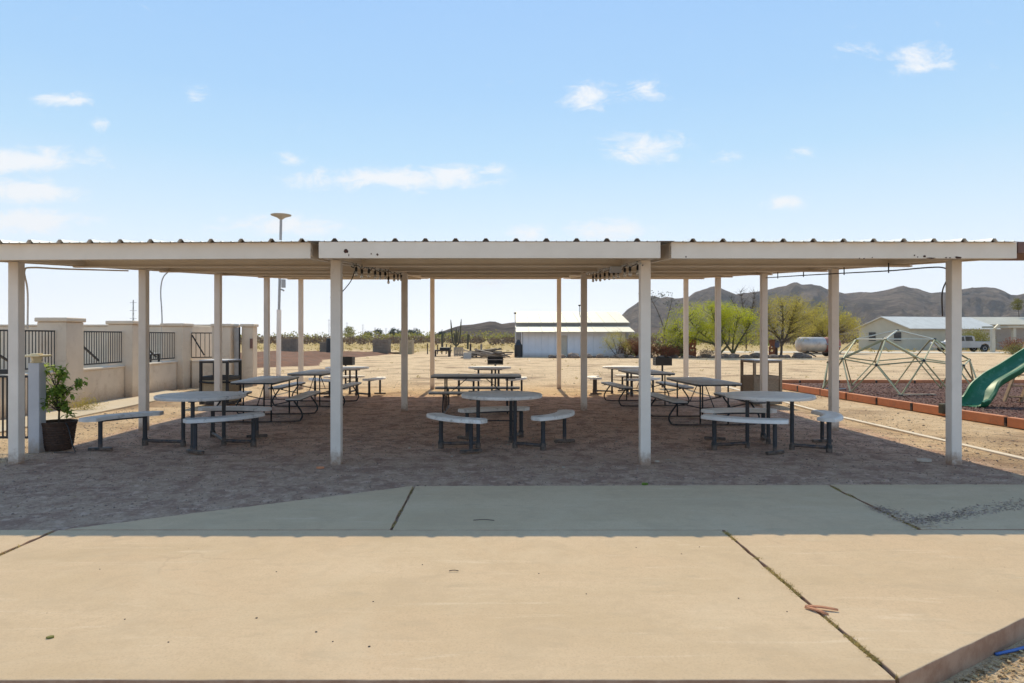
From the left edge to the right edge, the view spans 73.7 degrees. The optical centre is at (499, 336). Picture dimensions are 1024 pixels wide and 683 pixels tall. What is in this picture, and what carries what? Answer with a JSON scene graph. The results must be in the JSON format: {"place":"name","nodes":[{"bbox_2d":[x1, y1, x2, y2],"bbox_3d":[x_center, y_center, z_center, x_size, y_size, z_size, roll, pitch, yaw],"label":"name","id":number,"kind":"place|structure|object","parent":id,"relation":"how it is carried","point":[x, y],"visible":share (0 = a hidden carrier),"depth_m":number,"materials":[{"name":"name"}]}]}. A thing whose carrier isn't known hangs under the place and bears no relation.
{"place":"outdoors","nodes":[
{"label":"outdoors","id":0,"kind":"place"},
{"bbox_2d":[425,321,514,337],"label":"hill","id":1,"kind":"structure","parent":0,"point":[495,327],"depth_m":1073.43,"materials":[{"name":"stone"}]},
{"bbox_2d":[0,484,1023,682],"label":"pavement","id":2,"kind":"structure","parent":0,"point":[200,592],"depth_m":4.04,"materials":[{"name":"concrete"}]},
{"bbox_2d":[0,486,918,680],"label":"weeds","id":3,"kind":"object","parent":2,"relation":"on","point":[863,649],"visible":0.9,"depth_m":4.04,"materials":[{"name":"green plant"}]},
{"bbox_2d":[804,605,837,614],"bbox_3d":[1.740,1.472,3.687,0.167,0.023,0.081,0,0,24],"label":"dead leaf","id":4,"kind":"object","parent":2,"relation":"on","point":[813,607],"visible":1,"depth_m":3.70,"materials":[{"name":"plant"}]},
{"bbox_2d":[868,497,1023,528],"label":"washed gravel","id":5,"kind":"structure","parent":2,"relation":"on","point":[919,519],"depth_m":5.70,"materials":[{"name":"gravel"}]},
{"bbox_2d":[0,337,1023,682],"bbox_3d":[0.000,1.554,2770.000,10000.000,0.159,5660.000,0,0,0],"label":"ground","id":6,"kind":"structure","parent":0,"point":[536,371],"depth_m":9.32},
{"bbox_2d":[0,363,45,452],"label":"yard fence","id":7,"kind":"object","parent":6,"relation":"on","point":[36,390],"visible":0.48,"depth_m":8.88,"materials":[{"name":"white metal"}]},
{"bbox_2d":[25,353,50,362],"bbox_3d":[-6.064,0.277,8.950,0.240,0.123,0.240,0,0,0],"label":"solar post light","id":8,"kind":"object","parent":7,"relation":"on","point":[36,357],"visible":0.91,"depth_m":8.90,"materials":[{"name":"beige plastic"}]},
{"bbox_2d":[40,363,87,450],"bbox_3d":[-5.908,0.919,9.170,0.698,1.161,0.524,0,0,-24],"label":"potted tree","id":9,"kind":"object","parent":6,"relation":"on","point":[56,435],"visible":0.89,"depth_m":9.08,"materials":[{"name":"green plant"}]},
{"bbox_2d":[54,423,75,453],"bbox_3d":[-5.634,1.324,8.940,0.281,0.382,0.197,0,0,0],"label":"watering hose","id":10,"kind":"object","parent":9,"relation":"hanging from","point":[71,442],"visible":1,"depth_m":8.87,"materials":[{"name":"black rubber"}]},
{"bbox_2d":[68,392,108,409],"bbox_3d":[-8.454,1.339,13.906,0.870,0.394,0.732,0,0,0],"label":"desert weed","id":11,"kind":"object","parent":6,"relation":"on","point":[85,404],"visible":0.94,"depth_m":13.89,"materials":[{"name":"green plant"}]},
{"bbox_2d":[0,390,179,432],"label":"footpath","id":12,"kind":"structure","parent":6,"relation":"on","point":[119,403],"depth_m":14.33,"materials":[{"name":"concrete"}]},
{"bbox_2d":[0,324,239,374],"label":"wall","id":13,"kind":"structure","parent":6,"relation":"on","point":[104,327],"depth_m":25.00,"materials":[{"name":"paint"}]},
{"bbox_2d":[0,317,258,419],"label":"stucco wall","id":14,"kind":"structure","parent":6,"relation":"on","point":[61,340],"depth_m":16.74,"materials":[{"name":"beige paint"}]},
{"bbox_2d":[234,327,240,374],"bbox_3d":[-7.967,0.575,20.783,0.212,1.750,0.108,0,0,20],"label":"post","id":15,"kind":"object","parent":14,"relation":"attached to","point":[237,335],"depth_m":20.76,"materials":[{"name":"metal"}]},
{"bbox_2d":[130,300,136,320],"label":"power pylon","id":16,"kind":"object","parent":6,"relation":"on","point":[133,310],"visible":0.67,"depth_m":419.89,"materials":[{"name":"metal"}]},
{"bbox_2d":[160,273,166,329],"bbox_3d":[-11.278,-0.358,23.000,0.296,3.716,0.038,0,0,0],"label":"whip pole","id":17,"kind":"object","parent":6,"relation":"on","point":[161,300],"visible":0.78,"depth_m":22.98,"materials":[{"name":"metal"}]},
{"bbox_2d":[78,391,271,453],"bbox_3d":[-4.356,1.145,9.549,2.199,0.730,1.782,0,0,0],"label":"round picnic table","id":18,"kind":"object","parent":6,"relation":"on","point":[254,414],"visible":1,"depth_m":9.34,"materials":[{"name":"grey plastic"}]},
{"bbox_2d":[192,326,211,359],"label":"side wall","id":19,"kind":"structure","parent":6,"relation":"on","point":[204,343],"depth_m":22.00,"materials":[{"name":"beige paint"}]},
{"bbox_2d":[0,238,428,463],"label":"shade shelter","id":20,"kind":"object","parent":6,"relation":"on","point":[300,260],"visible":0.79,"depth_m":8.15,"materials":[{"name":"beige paint"}]},
{"bbox_2d":[199,359,241,404],"bbox_3d":[-6.145,0.990,15.164,0.769,0.980,0.723,0,0,5],"label":"litter bin","id":21,"kind":"object","parent":6,"relation":"on","point":[206,383],"visible":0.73,"depth_m":14.90,"materials":[{"name":"black metal"}]},
{"bbox_2d":[206,376,320,422],"bbox_3d":[-4.260,1.132,12.550,1.582,0.733,1.800,0,0,-3],"label":"folding picnic table","id":22,"kind":"object","parent":6,"relation":"on","point":[270,380],"visible":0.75,"depth_m":12.00,"materials":[{"name":"black metal"}]},
{"bbox_2d":[270,213,290,375],"bbox_3d":[-7.990,-1.450,25.000,0.740,6.101,0.740,0,0,0],"label":"light pole","id":23,"kind":"object","parent":6,"relation":"on","point":[281,282],"visible":0.97,"depth_m":24.94,"materials":[{"name":"metal"}]},
{"bbox_2d":[281,339,297,351],"bbox_3d":[-18.529,0.834,60.700,1.390,1.319,1.400,0,0,0],"label":"block bunker","id":24,"kind":"object","parent":6,"relation":"on","point":[290,345],"visible":0.77,"depth_m":60.01},
{"bbox_2d":[268,369,361,406],"bbox_3d":[-4.050,1.132,15.200,1.582,0.733,1.800,0,0,2],"label":"folding picnic table","id":25,"kind":"object","parent":6,"relation":"on","point":[318,372],"visible":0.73,"depth_m":14.80,"materials":[{"name":"black metal"}]},
{"bbox_2d":[240,351,392,367],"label":"earth bank","id":26,"kind":"structure","parent":6,"relation":"on","point":[310,358],"depth_m":45.73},
{"bbox_2d":[326,338,329,351],"bbox_3d":[-14.103,0.790,57.000,0.720,1.420,0.702,0,0,0],"label":"black drum","id":27,"kind":"object","parent":26,"relation":"on","point":[327,344],"visible":0.39,"depth_m":56.69,"materials":[{"name":"metal"}]},
{"bbox_2d":[320,342,325,351],"bbox_3d":[-14.653,0.971,59.701,1.754,1.046,1.398,0,0,0],"label":"block bunker","id":28,"kind":"object","parent":6,"relation":"on","point":[323,348],"visible":0.24,"depth_m":59.02},
{"bbox_2d":[308,366,385,397],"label":"round picnic table","id":29,"kind":"object","parent":6,"relation":"on","point":[350,369],"visible":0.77,"depth_m":17.57,"materials":[{"name":"grey plastic"}]},
{"bbox_2d":[343,357,354,383],"bbox_3d":[-4.634,1.075,20.600,0.520,0.950,0.400,0,0,0],"label":"pedestal grill","id":30,"kind":"object","parent":6,"relation":"on","point":[348,361],"visible":0.62,"depth_m":20.40,"materials":[{"name":"black metal"}]},
{"bbox_2d":[343,326,354,335],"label":"tree","id":31,"kind":"object","parent":6,"relation":"on","point":[349,329],"visible":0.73,"depth_m":391.19,"materials":[{"name":"green plant"}]},
{"bbox_2d":[373,340,390,352],"bbox_3d":[-10.431,0.862,60.700,1.390,1.263,1.400,0,0,0],"label":"block bunker","id":32,"kind":"object","parent":6,"relation":"on","point":[382,346],"visible":0.94,"depth_m":60.02},
{"bbox_2d":[399,340,413,353],"bbox_3d":[-8.210,0.891,60.700,1.109,1.207,1.399,0,0,0],"label":"block bunker","id":33,"kind":"object","parent":6,"relation":"on","point":[410,346],"visible":0.46,"depth_m":60.02},
{"bbox_2d":[435,347,451,356],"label":"picnic table","id":34,"kind":"object","parent":6,"relation":"on","point":[446,349],"visible":0.81,"depth_m":51.80,"materials":[{"name":"black metal"}]},
{"bbox_2d":[450,319,461,346],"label":"saguaro cactus","id":35,"kind":"object","parent":6,"relation":"on","point":[456,334],"visible":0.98,"depth_m":79.93,"materials":[{"name":"plant"}]},
{"bbox_2d":[454,347,462,355],"bbox_3d":[-3.164,1.150,53.050,0.725,0.700,0.100,0,0,0],"label":"pale crate","id":36,"kind":"object","parent":6,"relation":"on","point":[456,351],"visible":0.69,"depth_m":53.00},
{"bbox_2d":[463,353,470,358],"bbox_3d":[-2.156,1.270,46.250,0.557,0.401,0.540,0,0,0],"label":"grey box","id":37,"kind":"object","parent":6,"relation":"on","point":[466,355],"visible":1,"depth_m":46.00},
{"bbox_2d":[428,374,520,413],"bbox_3d":[-0.460,1.132,13.850,1.800,0.733,1.582,0,0,0],"label":"folding picnic table","id":38,"kind":"object","parent":6,"relation":"on","point":[445,393],"visible":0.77,"depth_m":13.56,"materials":[{"name":"grey plastic"}]},
{"bbox_2d":[459,344,513,357],"bbox_3d":[-0.892,1.020,50.011,3.989,0.988,3.841,0,0,0],"label":"lumber pile","id":39,"kind":"object","parent":6,"relation":"on","point":[481,353],"visible":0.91,"depth_m":49.29,"materials":[{"name":"wood"}]},
{"bbox_2d":[453,366,526,390],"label":"round picnic table","id":40,"kind":"object","parent":6,"relation":"on","point":[492,368],"visible":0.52,"depth_m":17.55,"materials":[{"name":"grey plastic"}]},
{"bbox_2d":[309,238,672,464],"bbox_3d":[-0.092,-0.193,13.909,4.041,3.506,12.842,0,0,0],"label":"shade shelter","id":41,"kind":"object","parent":6,"relation":"on","point":[486,258],"visible":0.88,"depth_m":8.08,"materials":[{"name":"beige paint"}]},
{"bbox_2d":[343,263,401,290],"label":"string lights","id":42,"kind":"object","parent":41,"relation":"hanging from","point":[375,277],"visible":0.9,"depth_m":10.23,"materials":[{"name":"black plastic"}]},
{"bbox_2d":[586,261,642,281],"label":"string lights","id":43,"kind":"object","parent":41,"relation":"hanging from","point":[624,270],"visible":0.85,"depth_m":9.69,"materials":[{"name":"black plastic"}]},
{"bbox_2d":[487,356,503,385],"bbox_3d":[-0.118,1.075,21.000,0.520,0.950,0.400,0,0,0],"label":"pedestal grill","id":44,"kind":"object","parent":6,"relation":"on","point":[494,360],"visible":0.91,"depth_m":21.19,"materials":[{"name":"black metal"}]},
{"bbox_2d":[426,391,574,453],"bbox_3d":[0.026,1.145,9.494,1.700,0.730,1.877,0,0,39],"label":"round picnic table","id":45,"kind":"object","parent":6,"relation":"on","point":[512,398],"visible":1,"depth_m":9.26,"materials":[{"name":"plastic"}]},
{"bbox_2d":[241,329,785,342],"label":"green scrub","id":46,"kind":"object","parent":6,"relation":"on","point":[367,334],"visible":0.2,"depth_m":173.59,"materials":[{"name":"green plant"}]},
{"bbox_2d":[514,340,521,356],"bbox_3d":[1.420,0.850,50.500,0.600,1.300,0.600,0,0,0],"label":"dark drum","id":47,"kind":"object","parent":6,"relation":"on","point":[518,349],"visible":1,"depth_m":50.24,"materials":[{"name":"black metal"}]},
{"bbox_2d":[240,334,796,345],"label":"desert scrub","id":48,"kind":"object","parent":6,"relation":"on","point":[395,340],"visible":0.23,"depth_m":135.94,"materials":[{"name":"green plant"}]},
{"bbox_2d":[567,353,578,357],"bbox_3d":[5.359,1.387,49.143,0.735,0.516,1.311,0,0,-18],"label":"stone","id":49,"kind":"object","parent":6,"relation":"on","point":[572,355],"visible":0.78,"depth_m":48.76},
{"bbox_2d":[514,304,634,356],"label":"white shed","id":50,"kind":"structure","parent":6,"relation":"on","point":[536,334],"depth_m":51.62,"materials":[{"name":"paint"}]},
{"bbox_2d":[561,336,566,356],"bbox_3d":[4.788,0.702,51.645,0.677,1.597,0.050,0,0,0],"label":"door","id":51,"kind":"structure","parent":50,"relation":"in","point":[563,338],"depth_m":51.61,"materials":[{"name":"metal"}]},
{"bbox_2d":[599,329,633,355],"bbox_3d":[8.582,0.435,49.543,2.340,2.342,2.271,0,0,-38],"label":"olive shrub","id":52,"kind":"object","parent":6,"relation":"on","point":[607,341],"visible":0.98,"depth_m":49.52,"materials":[{"name":"green plant"}]},
{"bbox_2d":[241,343,1003,352],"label":"dry weeds","id":53,"kind":"object","parent":6,"relation":"on","point":[712,347],"visible":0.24,"depth_m":82.04,"materials":[{"name":"beige plant"}]},
{"bbox_2d":[587,366,660,396],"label":"round picnic table","id":54,"kind":"object","parent":6,"relation":"on","point":[631,378],"visible":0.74,"depth_m":17.77,"materials":[{"name":"grey plastic"}]},
{"bbox_2d":[615,338,638,354],"bbox_3d":[9.582,0.829,49.849,2.460,1.883,2.254,0,0,36],"label":"desert shrub","id":55,"kind":"object","parent":6,"relation":"on","point":[631,344],"visible":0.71,"depth_m":49.58,"materials":[{"name":"green plant"}]},
{"bbox_2d":[263,357,1018,378],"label":"dry weeds","id":56,"kind":"object","parent":6,"relation":"on","point":[636,362],"visible":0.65,"depth_m":32.46,"materials":[{"name":"beige plant"}]},
{"bbox_2d":[629,341,661,356],"bbox_3d":[10.671,1.055,49.328,2.628,1.699,2.195,0,0,0],"label":"desert shrub","id":57,"kind":"object","parent":6,"relation":"on","point":[654,348],"visible":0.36,"depth_m":49.14,"materials":[{"name":"plant"}]},
{"bbox_2d":[601,369,693,406],"bbox_3d":[3.280,1.132,15.350,1.582,0.733,1.800,0,0,-6],"label":"folding picnic table","id":58,"kind":"object","parent":6,"relation":"on","point":[664,383],"visible":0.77,"depth_m":14.86,"materials":[{"name":"black metal"}]},
{"bbox_2d":[638,290,678,343],"bbox_3d":[14.162,-1.263,60.101,4.139,5.734,1.696,0,0,0],"label":"sparse tree","id":59,"kind":"object","parent":6,"relation":"on","point":[661,294],"visible":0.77,"depth_m":59.97,"materials":[{"name":"grey plant"}]},
{"bbox_2d":[651,340,668,355],"bbox_3d":[11.462,0.895,49.812,2.064,1.339,1.213,0,0,0],"label":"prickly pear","id":60,"kind":"object","parent":6,"relation":"on","point":[659,345],"visible":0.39,"depth_m":49.52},
{"bbox_2d":[653,357,671,386],"bbox_3d":[4.875,1.075,20.400,0.520,0.950,0.400,0,0,0],"label":"pedestal grill","id":61,"kind":"object","parent":6,"relation":"on","point":[662,361],"visible":0.94,"depth_m":20.20,"materials":[{"name":"black metal"}]},
{"bbox_2d":[655,344,680,356],"bbox_3d":[12.259,1.077,49.426,2.077,1.377,2.038,0,0,0],"label":"desert shrub","id":62,"kind":"object","parent":6,"relation":"on","point":[669,348],"visible":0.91,"depth_m":49.07,"materials":[{"name":"plant"}]},
{"bbox_2d":[669,338,696,356],"bbox_3d":[13.562,0.778,50.558,2.278,1.790,2.157,0,0,0],"label":"desert shrub","id":63,"kind":"object","parent":6,"relation":"on","point":[682,343],"visible":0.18,"depth_m":50.18,"materials":[{"name":"green plant"}]},
{"bbox_2d":[689,339,696,356],"bbox_3d":[14.079,0.810,49.727,0.656,1.380,0.054,0,0,0],"label":"rusted panel","id":64,"kind":"object","parent":6,"relation":"on","point":[692,353],"visible":0.79,"depth_m":49.70,"materials":[{"name":"metal"}]},
{"bbox_2d":[659,299,741,353],"bbox_3d":[14.547,-0.644,49.544,6.257,4.568,3.754,0,0,0],"label":"palo verde tree","id":65,"kind":"object","parent":6,"relation":"on","point":[696,329],"visible":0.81,"depth_m":49.31,"materials":[{"name":"green plant"}]},
{"bbox_2d":[698,348,714,357],"bbox_3d":[15.012,1.135,49.517,1.529,0.926,1.456,0,0,0],"label":"desert shrub","id":66,"kind":"object","parent":6,"relation":"on","point":[707,352],"visible":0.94,"depth_m":49.34,"materials":[{"name":"grey plant"}]},
{"bbox_2d":[651,377,765,425],"bbox_3d":[3.600,1.132,12.150,1.582,0.733,1.800,0,0,-3],"label":"folding picnic table","id":67,"kind":"object","parent":6,"relation":"on","point":[699,382],"visible":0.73,"depth_m":11.58,"materials":[{"name":"black metal"}]},
{"bbox_2d":[701,301,759,353],"bbox_3d":[17.175,-0.527,50.283,5.170,4.256,3.492,0,0,0],"label":"palo verde tree","id":68,"kind":"object","parent":6,"relation":"on","point":[747,328],"visible":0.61,"depth_m":50.12,"materials":[{"name":"green plant"}]},
{"bbox_2d":[628,327,858,337],"bbox_3d":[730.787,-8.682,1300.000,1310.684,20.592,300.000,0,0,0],"label":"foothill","id":69,"kind":"structure","parent":6,"relation":"on","point":[654,330],"depth_m":1271.50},
{"bbox_2d":[729,288,759,350],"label":"bare tree","id":70,"kind":"object","parent":6,"relation":"on","point":[754,301],"visible":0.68,"depth_m":71.95,"materials":[{"name":"grey plant"}]},
{"bbox_2d":[750,353,759,357],"bbox_3d":[18.719,1.380,49.584,0.891,0.513,0.781,0,0,-18],"label":"stone","id":71,"kind":"object","parent":6,"relation":"on","point":[755,355],"visible":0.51,"depth_m":49.32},
{"bbox_2d":[653,334,858,345],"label":"green scrub","id":72,"kind":"object","parent":6,"relation":"on","point":[755,342],"visible":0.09,"depth_m":120.88,"materials":[{"name":"green plant"}]},
{"bbox_2d":[740,359,781,404],"bbox_3d":[5.865,0.990,15.300,0.660,0.980,0.660,0,0,-6],"label":"litter bin","id":73,"kind":"object","parent":6,"relation":"on","point":[750,382],"visible":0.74,"depth_m":15.01,"materials":[{"name":"metal"}]},
{"bbox_2d":[701,391,842,454],"bbox_3d":[3.724,1.145,9.350,1.846,0.730,1.568,0,0,17],"label":"round picnic table","id":74,"kind":"object","parent":6,"relation":"on","point":[829,417],"visible":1,"depth_m":9.12,"materials":[{"name":"grey plastic"}]},
{"bbox_2d":[768,340,775,354],"bbox_3d":[20.088,0.850,50.227,0.532,1.300,0.054,0,0,0],"label":"rusted panel","id":75,"kind":"object","parent":6,"relation":"on","point":[771,342],"visible":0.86,"depth_m":50.20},
{"bbox_2d":[772,340,779,354],"bbox_3d":[20.487,0.900,50.600,0.600,1.300,0.600,0,0,0],"label":"blue barrel","id":76,"kind":"object","parent":6,"relation":"on","point":[777,345],"visible":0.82,"depth_m":50.40,"materials":[{"name":"plastic"}]},
{"bbox_2d":[752,292,821,354],"bbox_3d":[20.975,-0.935,49.992,5.345,5.083,4.158,0,0,0],"label":"mesquite tree","id":77,"kind":"object","parent":6,"relation":"on","point":[792,320],"visible":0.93,"depth_m":49.84,"materials":[{"name":"green plant"}]},
{"bbox_2d":[563,238,1018,464],"bbox_3d":[3.824,-0.193,13.925,3.831,3.506,12.810,0,0,0],"label":"shade shelter","id":78,"kind":"object","parent":6,"relation":"on","point":[693,258],"visible":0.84,"depth_m":8.10,"materials":[{"name":"beige paint"}]},
{"bbox_2d":[793,353,803,357],"bbox_3d":[21.502,1.392,49.092,0.714,0.485,0.691,0,0,5],"label":"stone","id":79,"kind":"object","parent":6,"relation":"on","point":[798,355],"visible":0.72,"depth_m":48.82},
{"bbox_2d":[738,334,858,343],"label":"desert scrub","id":80,"kind":"object","parent":6,"relation":"on","point":[844,342],"visible":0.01,"depth_m":140.37,"materials":[{"name":"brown plant"}]},
{"bbox_2d":[793,337,840,356],"bbox_3d":[24.453,0.761,52.490,3.347,1.517,1.420,0,0,0],"label":"tank trailer","id":81,"kind":"object","parent":6,"relation":"on","point":[814,345],"visible":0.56,"depth_m":52.05,"materials":[{"name":"metal"}]},
{"bbox_2d":[777,301,866,344],"bbox_3d":[29.285,-1.056,62.044,8.368,5.340,4.788,0,0,0],"label":"mesquite tree","id":82,"kind":"object","parent":6,"relation":"on","point":[823,330],"visible":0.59,"depth_m":61.66,"materials":[{"name":"green plant"}]},
{"bbox_2d":[725,386,1023,460],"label":"header strip","id":83,"kind":"object","parent":6,"relation":"on","point":[933,438],"visible":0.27,"depth_m":10.53,"materials":[{"name":"pale concrete"}]},
{"bbox_2d":[782,380,1023,428],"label":"playground border","id":84,"kind":"object","parent":6,"relation":"on","point":[1003,420],"visible":0.54,"depth_m":14.77,"materials":[{"name":"wood"}]},
{"bbox_2d":[785,383,1023,417],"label":"mulch bed","id":85,"kind":"object","parent":6,"relation":"on","point":[925,398],"visible":0.33,"depth_m":17.59,"materials":[{"name":"wood"}]},
{"bbox_2d":[822,329,976,395],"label":"climbing dome","id":86,"kind":"structure","parent":85,"relation":"on","point":[922,360],"depth_m":17.76,"materials":[{"name":"metal"}]},
{"bbox_2d":[896,394,935,394],"bbox_3d":[10.144,1.400,16.600,0.950,0.030,0.100,0,0,-4],"label":"loose board","id":87,"kind":"object","parent":85,"relation":"on","point":[915,394],"visible":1,"depth_m":16.55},
{"bbox_2d":[938,403,945,413],"bbox_3d":[8.445,1.355,12.925,0.181,0.190,0.150,0,0,0],"label":"utility box","id":88,"kind":"object","parent":85,"relation":"on","point":[941,408],"visible":0.51,"depth_m":12.89,"materials":[{"name":"metal"}]},
{"bbox_2d":[962,344,1023,407],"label":"playset","id":89,"kind":"object","parent":85,"relation":"on","point":[982,389],"visible":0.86,"depth_m":14.34,"materials":[{"name":"green plastic"}]},
{"bbox_2d":[917,458,931,461],"bbox_3d":[5.165,1.496,8.291,0.158,0.029,0.115,0,0,0],"label":"pale stone","id":90,"kind":"object","parent":6,"relation":"on","point":[924,460],"visible":1,"depth_m":8.26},
{"bbox_2d":[855,316,999,349],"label":"manufactured home","id":91,"kind":"object","parent":6,"relation":"on","point":[932,327],"visible":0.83,"depth_m":79.86,"materials":[{"name":"beige"}]},
{"bbox_2d":[869,332,875,340],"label":"window","id":92,"kind":"structure","parent":91,"relation":"in","point":[870,333],"depth_m":81.04,"materials":[{"name":"grey glass"}]},
{"bbox_2d":[894,332,901,341],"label":"window","id":93,"kind":"structure","parent":91,"relation":"in","point":[897,335],"depth_m":78.90,"materials":[{"name":"grey glass"}]},
{"bbox_2d":[962,325,997,350],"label":"desert shrub","id":94,"kind":"object","parent":6,"relation":"on","point":[977,337],"visible":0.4,"depth_m":73.50,"materials":[{"name":"green plant"}]},
{"bbox_2d":[948,646,1023,682],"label":"leaf litter","id":95,"kind":"object","parent":6,"relation":"on","point":[987,678],"visible":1,"depth_m":3.25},
{"bbox_2d":[990,324,999,351],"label":"white post","id":96,"kind":"object","parent":6,"relation":"on","point":[992,340],"visible":0.82,"depth_m":66.00,"materials":[{"name":"metal"}]},
{"bbox_2d":[971,317,1023,348],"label":"long home","id":97,"kind":"object","parent":6,"relation":"on","point":[1002,334],"visible":0.25,"depth_m":84.00,"materials":[{"name":"beige"}]},
{"bbox_2d":[982,326,1023,346],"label":"carport cover","id":98,"kind":"object","parent":6,"relation":"on","point":[1013,331],"visible":0.55,"depth_m":72.19,"materials":[{"name":"metal"}]},
{"bbox_2d":[983,242,1023,260],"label":"brown eave","id":99,"kind":"object","parent":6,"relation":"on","point":[1020,251],"visible":0.28,"depth_m":8.71,"materials":[{"name":"paint"}]},
{"bbox_2d":[994,646,1023,655],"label":"blue hose","id":100,"kind":"object","parent":6,"relation":"on","point":[1008,651],"visible":1,"depth_m":3.43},
{"bbox_2d":[995,335,1023,353],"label":"desert shrub","id":101,"kind":"object","parent":6,"relation":"on","point":[1017,341],"visible":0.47,"depth_m":60.15,"materials":[{"name":"green plant"}]},
{"bbox_2d":[999,342,1023,354],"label":"desert shrub","id":102,"kind":"object","parent":6,"relation":"on","point":[1014,348],"visible":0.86,"depth_m":59.03,"materials":[{"name":"green plant"}]},
{"bbox_2d":[1009,297,1023,313],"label":"palm crown","id":103,"kind":"object","parent":6,"relation":"on","point":[1018,302],"visible":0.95,"depth_m":87.92,"materials":[{"name":"green plant"}]},
{"bbox_2d":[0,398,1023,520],"bbox_3d":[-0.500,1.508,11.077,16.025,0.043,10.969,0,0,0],"label":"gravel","id":104,"kind":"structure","parent":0,"point":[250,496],"depth_m":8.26,"materials":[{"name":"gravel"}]},
{"bbox_2d":[0,0,1023,336],"label":"sky","id":105,"kind":"structure","parent":0,"point":[134,120],"materials":[{"name":"blue"}]},
{"bbox_2d":[76,368,1020,465],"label":"gravel","id":106,"kind":"structure","parent":0,"point":[966,450],"depth_m":16.76,"materials":[{"name":"gravel"}]},
{"bbox_2d":[662,340,682,356],"bbox_3d":[12.746,0.859,49.980,1.823,1.394,1.202,0,0,0],"label":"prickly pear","id":107,"kind":"object","parent":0,"point":[679,348],"visible":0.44,"depth_m":49.81,"materials":[{"name":"plant"}]},
{"bbox_2d":[622,282,1023,330],"bbox_3d":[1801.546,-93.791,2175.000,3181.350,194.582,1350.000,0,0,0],"label":"mountain range","id":108,"kind":"structure","parent":0,"point":[902,301],"depth_m":2028.84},
{"bbox_2d":[713,351,1010,352],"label":"dirt road","id":109,"kind":"structure","parent":0,"point":[852,352],"depth_m":64.94,"materials":[{"name":"soil"}]},
{"bbox_2d":[930,336,995,351],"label":"pickup truck","id":110,"kind":"object","parent":109,"relation":"on","point":[970,343],"visible":0.62,"depth_m":68.00,"materials":[{"name":"silver metal"}]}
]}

